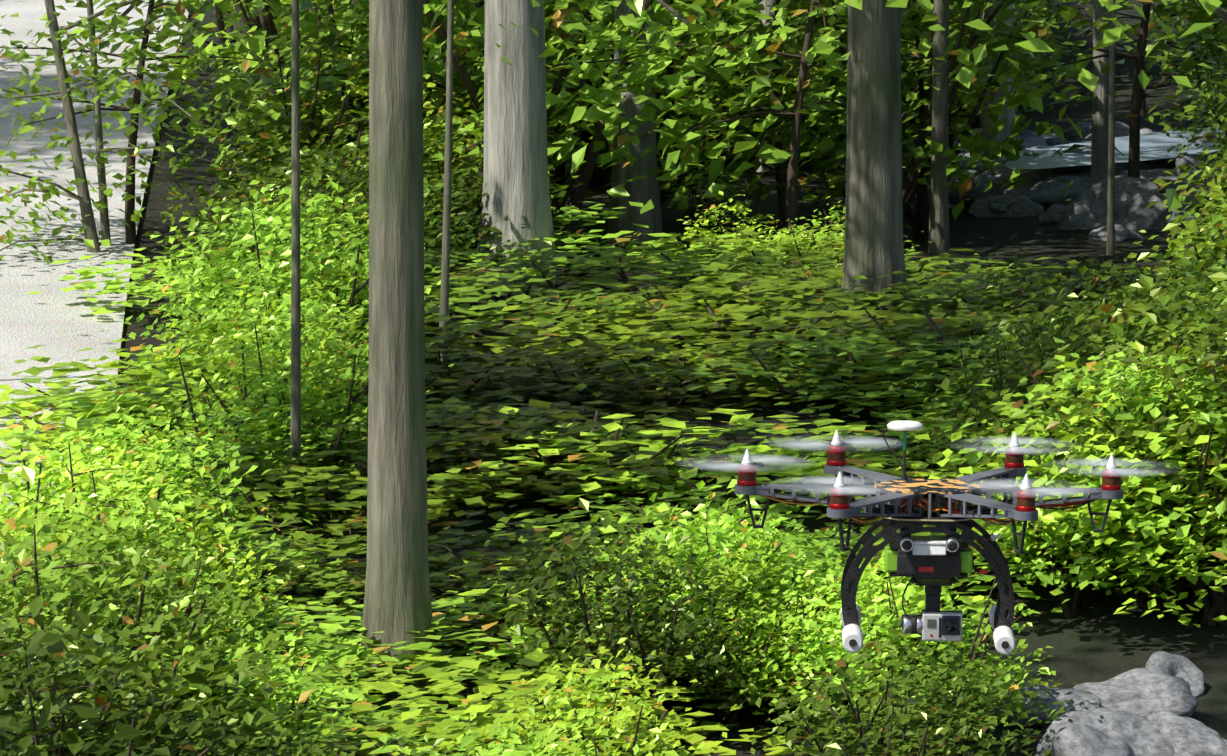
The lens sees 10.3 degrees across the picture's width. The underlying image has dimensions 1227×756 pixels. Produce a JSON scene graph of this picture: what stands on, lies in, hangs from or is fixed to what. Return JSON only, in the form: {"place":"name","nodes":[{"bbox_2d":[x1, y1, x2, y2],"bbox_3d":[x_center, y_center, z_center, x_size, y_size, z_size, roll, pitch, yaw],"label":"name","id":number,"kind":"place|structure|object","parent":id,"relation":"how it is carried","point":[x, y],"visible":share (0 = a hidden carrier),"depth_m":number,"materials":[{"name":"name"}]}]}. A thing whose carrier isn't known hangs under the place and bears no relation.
{"place":"outdoors","nodes":[
{"label":"outdoors","id":0,"kind":"place"},
{"bbox_2d":[0,0,188,519],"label":"gravel road","id":1,"kind":"structure","parent":0,"point":[62,326],"depth_m":45.27,"materials":[{"name":"grey gravel"}]},
{"bbox_2d":[112,0,1226,755],"bbox_3d":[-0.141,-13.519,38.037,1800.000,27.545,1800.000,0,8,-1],"label":"ground","id":2,"kind":"structure","parent":0,"point":[1096,638],"depth_m":35.71,"materials":[{"name":"brown soil"}]},
{"bbox_2d":[0,0,308,264],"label":"young tree","id":3,"kind":"object","parent":2,"relation":"on","point":[104,232],"visible":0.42,"depth_m":43.93,"materials":[{"name":"green plant"}]},
{"bbox_2d":[0,0,462,252],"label":"young tree","id":4,"kind":"object","parent":2,"relation":"on","point":[76,159],"visible":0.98,"depth_m":43.19,"materials":[{"name":"green plant"}]},
{"bbox_2d":[360,0,436,691],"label":"tree trunk","id":5,"kind":"object","parent":2,"relation":"on","point":[397,599],"visible":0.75,"depth_m":28.72,"materials":[{"name":"grey plant"}]},
{"bbox_2d":[438,0,453,376],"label":"young tree","id":6,"kind":"object","parent":2,"relation":"on","point":[444,292],"visible":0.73,"depth_m":36.24,"materials":[{"name":"grey plant"}]},
{"bbox_2d":[444,5,453,246],"bbox_3d":[-0.912,-4.782,43.365,5.408,8.527,5.541,-7,10,-39],"label":"young tree","id":7,"kind":"object","parent":2,"relation":"on","point":[446,60],"depth_m":44.42,"materials":[{"name":"grey plant"}]},
{"bbox_2d":[475,0,557,283],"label":"tree trunk","id":8,"kind":"object","parent":2,"relation":"on","point":[515,185],"visible":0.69,"depth_m":41.58,"materials":[{"name":"grey plant"}]},
{"bbox_2d":[565,5,581,190],"bbox_3d":[0.699,-8.155,47.558,8.577,14.472,12.549,-5,10,-33],"label":"tree trunk","id":9,"kind":"object","parent":2,"relation":"on","point":[571,92],"visible":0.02,"depth_m":49.76,"materials":[{"name":"grey plant"}]},
{"bbox_2d":[0,251,1226,755],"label":"understorey","id":10,"kind":"object","parent":2,"relation":"on","point":[128,617],"visible":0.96,"depth_m":27.82,"materials":[{"name":"green plant"}]},
{"bbox_2d":[0,0,1226,557],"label":"understorey","id":11,"kind":"object","parent":2,"relation":"on","point":[522,422],"visible":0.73,"depth_m":35.70,"materials":[{"name":"green plant"}]},
{"bbox_2d":[0,0,1226,257],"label":"trees","id":12,"kind":"object","parent":2,"relation":"on","point":[322,38],"visible":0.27,"depth_m":45.24,"materials":[{"name":"green plant"}]},
{"bbox_2d":[290,0,971,526],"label":"young tree","id":13,"kind":"object","parent":2,"relation":"on","point":[296,340],"visible":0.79,"depth_m":32.67,"materials":[{"name":"green plant"}]},
{"bbox_2d":[607,0,663,244],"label":"tree trunk","id":14,"kind":"object","parent":2,"relation":"on","point":[644,191],"visible":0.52,"depth_m":45.67,"materials":[{"name":"grey plant"}]},
{"bbox_2d":[72,0,1226,85],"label":"leaves","id":15,"kind":"object","parent":2,"relation":"on","point":[1187,5],"depth_m":57.40,"materials":[{"name":"green plant"}]},
{"bbox_2d":[756,0,775,179],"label":"tree trunk","id":16,"kind":"object","parent":2,"relation":"on","point":[768,12],"visible":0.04,"depth_m":49.13,"materials":[{"name":"brown plant"}]},
{"bbox_2d":[837,0,908,333],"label":"tree trunk","id":17,"kind":"object","parent":2,"relation":"on","point":[873,246],"visible":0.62,"depth_m":37.64,"materials":[{"name":"grey plant"}]},
{"bbox_2d":[530,0,1226,211],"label":"young tree","id":18,"kind":"object","parent":2,"relation":"on","point":[1086,78],"visible":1,"depth_m":22.37,"materials":[{"name":"green plant"}]},
{"bbox_2d":[928,0,949,252],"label":"tree trunk","id":19,"kind":"object","parent":2,"relation":"on","point":[939,237],"visible":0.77,"depth_m":44.74,"materials":[{"name":"grey plant"}]},
{"bbox_2d":[928,169,1019,209],"bbox_3d":[2.537,-1.283,47.762,0.856,0.350,0.742,0,-1,-17],"label":"stream rock","id":20,"kind":"object","parent":2,"relation":"on","point":[973,192],"visible":0.23,"depth_m":47.48,"materials":[{"name":"grey stone"}]},
{"bbox_2d":[955,150,1026,183],"bbox_3d":[2.683,-1.492,49.065,0.862,0.307,0.601,3,1,18],"label":"stream rock","id":21,"kind":"object","parent":2,"relation":"on","point":[1005,174],"visible":0.1,"depth_m":48.83,"materials":[{"name":"grey stone"}]},
{"bbox_2d":[978,0,1016,155],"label":"tree trunk","id":22,"kind":"object","parent":2,"relation":"on","point":[1005,132],"visible":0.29,"depth_m":50.19,"materials":[{"name":"brown plant"}]},
{"bbox_2d":[974,182,1027,200],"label":"stream rock","id":23,"kind":"object","parent":2,"relation":"on","point":[1019,191],"visible":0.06,"depth_m":47.56,"materials":[{"name":"grey stone"}]},
{"bbox_2d":[967,195,1043,217],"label":"stream rock","id":24,"kind":"object","parent":2,"relation":"on","point":[1009,206],"visible":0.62,"depth_m":47.13,"materials":[{"name":"grey stone"}]},
{"bbox_2d":[1023,146,1043,149],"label":"stream rock","id":25,"kind":"object","parent":2,"relation":"on","point":[1028,148],"visible":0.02,"depth_m":49.77,"materials":[{"name":"grey stone"}]},
{"bbox_2d":[984,684,1101,728],"bbox_3d":[1.764,1.351,27.956,0.512,0.204,0.354,9,9,28],"label":"boulder","id":26,"kind":"object","parent":2,"relation":"on","point":[1077,697],"visible":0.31,"depth_m":27.86,"materials":[{"name":"grey stone"}]},
{"bbox_2d":[1003,174,1090,206],"bbox_3d":[3.120,-1.290,47.825,0.870,0.294,0.758,-5,10,-34],"label":"stream rock","id":27,"kind":"object","parent":2,"relation":"on","point":[1044,192],"visible":0.48,"depth_m":47.54,"materials":[{"name":"grey stone"}]},
{"bbox_2d":[1038,203,1066,223],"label":"stream rock","id":28,"kind":"object","parent":2,"relation":"on","point":[1052,213],"visible":0.38,"depth_m":46.27,"materials":[{"name":"grey stone"}]},
{"bbox_2d":[1020,147,1090,184],"bbox_3d":[3.303,-1.445,48.592,0.937,0.374,0.647,1,8,8],"label":"stream rock","id":29,"kind":"object","parent":2,"relation":"on","point":[1032,175],"visible":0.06,"depth_m":48.61,"materials":[{"name":"grey stone"}]},
{"bbox_2d":[1046,132,1091,145],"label":"stream rock","id":30,"kind":"object","parent":2,"relation":"on","point":[1053,141],"visible":0.15,"depth_m":50.53,"materials":[{"name":"grey stone"}]},
{"bbox_2d":[1038,165,1116,177],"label":"stream rock","id":31,"kind":"object","parent":2,"relation":"on","point":[1056,171],"visible":0.06,"depth_m":48.16,"materials":[{"name":"grey stone"}]},
{"bbox_2d":[1059,121,1129,140],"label":"stream rock","id":32,"kind":"object","parent":2,"relation":"on","point":[1071,132],"visible":0.19,"depth_m":50.64,"materials":[{"name":"grey stone"}]},
{"bbox_2d":[1090,0,1108,184],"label":"tree trunk","id":33,"kind":"object","parent":2,"relation":"on","point":[1100,131],"visible":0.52,"depth_m":46.74,"materials":[{"name":"grey plant"}]},
{"bbox_2d":[1033,707,1174,755],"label":"boulder","id":34,"kind":"object","parent":2,"relation":"on","point":[1102,731],"visible":0.92,"depth_m":27.19,"materials":[{"name":"grey stone"}]},
{"bbox_2d":[1106,0,1115,254],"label":"young tree","id":35,"kind":"object","parent":2,"relation":"on","point":[1110,247],"visible":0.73,"depth_m":44.04,"materials":[{"name":"grey plant"}]},
{"bbox_2d":[1088,225,1142,241],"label":"stream rock","id":36,"kind":"object","parent":2,"relation":"on","point":[1122,233],"visible":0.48,"depth_m":44.82,"materials":[{"name":"grey stone"}]},
{"bbox_2d":[1059,177,1179,230],"bbox_3d":[3.386,-1.133,45.555,0.893,0.400,0.737,-9,16,5],"label":"stream rock","id":37,"kind":"object","parent":2,"relation":"on","point":[1135,197],"visible":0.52,"depth_m":45.45,"materials":[{"name":"grey stone"}]},
{"bbox_2d":[1115,167,1127,172],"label":"stream rock","id":38,"kind":"object","parent":2,"relation":"on","point":[1117,170],"visible":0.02,"depth_m":48.01,"materials":[{"name":"grey stone"}]},
{"bbox_2d":[1115,170,1153,179],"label":"stream rock","id":39,"kind":"object","parent":2,"relation":"on","point":[1145,174],"visible":0.08,"depth_m":47.87,"materials":[{"name":"grey stone"}]},
{"bbox_2d":[1073,668,1198,716],"bbox_3d":[2.156,1.321,28.075,0.539,0.252,0.393,11,3,-3],"label":"boulder","id":40,"kind":"object","parent":2,"relation":"on","point":[1137,691],"visible":0.56,"depth_m":28.00,"materials":[{"name":"grey stone"}]},
{"bbox_2d":[1115,158,1170,169],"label":"stream rock","id":41,"kind":"object","parent":2,"relation":"on","point":[1154,164],"visible":0.15,"depth_m":49.33,"materials":[{"name":"grey stone"}]},
{"bbox_2d":[1146,651,1204,697],"bbox_3d":[2.339,1.241,28.477,0.267,0.191,0.380,-8,13,-9],"label":"boulder","id":42,"kind":"object","parent":2,"relation":"on","point":[1174,665],"visible":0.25,"depth_m":28.46,"materials":[{"name":"grey stone"}]},
{"bbox_2d":[1149,153,1213,184],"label":"stream rock","id":43,"kind":"object","parent":2,"relation":"on","point":[1185,158],"visible":0.25,"depth_m":47.75,"materials":[{"name":"grey stone"}]},
{"bbox_2d":[1139,710,1226,755],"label":"boulder","id":44,"kind":"object","parent":2,"relation":"on","point":[1185,736],"visible":0.6,"depth_m":27.25,"materials":[{"name":"grey stone"}]},
{"bbox_2d":[1160,185,1209,222],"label":"stream rock","id":45,"kind":"object","parent":2,"relation":"on","point":[1190,196],"visible":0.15,"depth_m":45.63,"materials":[{"name":"grey stone"}]},
{"bbox_2d":[1150,178,1221,207],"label":"stream rock","id":46,"kind":"object","parent":2,"relation":"on","point":[1171,185],"visible":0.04,"depth_m":46.30,"materials":[{"name":"grey stone"}]},
{"bbox_2d":[1169,130,1222,168],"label":"stream rock","id":47,"kind":"object","parent":2,"relation":"on","point":[1172,165],"visible":0.06,"depth_m":49.47,"materials":[{"name":"grey stone"}]},
{"bbox_2d":[1191,166,1226,198],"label":"stream rock","id":48,"kind":"object","parent":2,"relation":"on","point":[1205,183],"visible":0.21,"depth_m":46.70,"materials":[{"name":"grey stone"}]},
{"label":"stream rock","id":49,"kind":"object","parent":2,"relation":"on","visible":0},
{"bbox_2d":[1140,128,1156,134],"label":"stream rock","id":50,"kind":"object","parent":49,"relation":"on","point":[1145,131],"visible":0.04,"depth_m":50.71,"materials":[{"name":"grey stone"}]},
{"bbox_2d":[678,420,1175,654],"bbox_3d":[0.476,0.235,10.308,0.774,0.321,0.700,1,7,1],"label":"drone","id":51,"kind":"object","parent":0,"point":[934,564],"visible":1,"depth_m":10.26,"materials":[{"name":"black plastic"}]},
{"bbox_2d":[1001,127,1225,170],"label":"stream water","id":52,"kind":"structure","parent":0,"point":[1154,146],"depth_m":48.64,"materials":[{"name":"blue liquid"}]}
]}

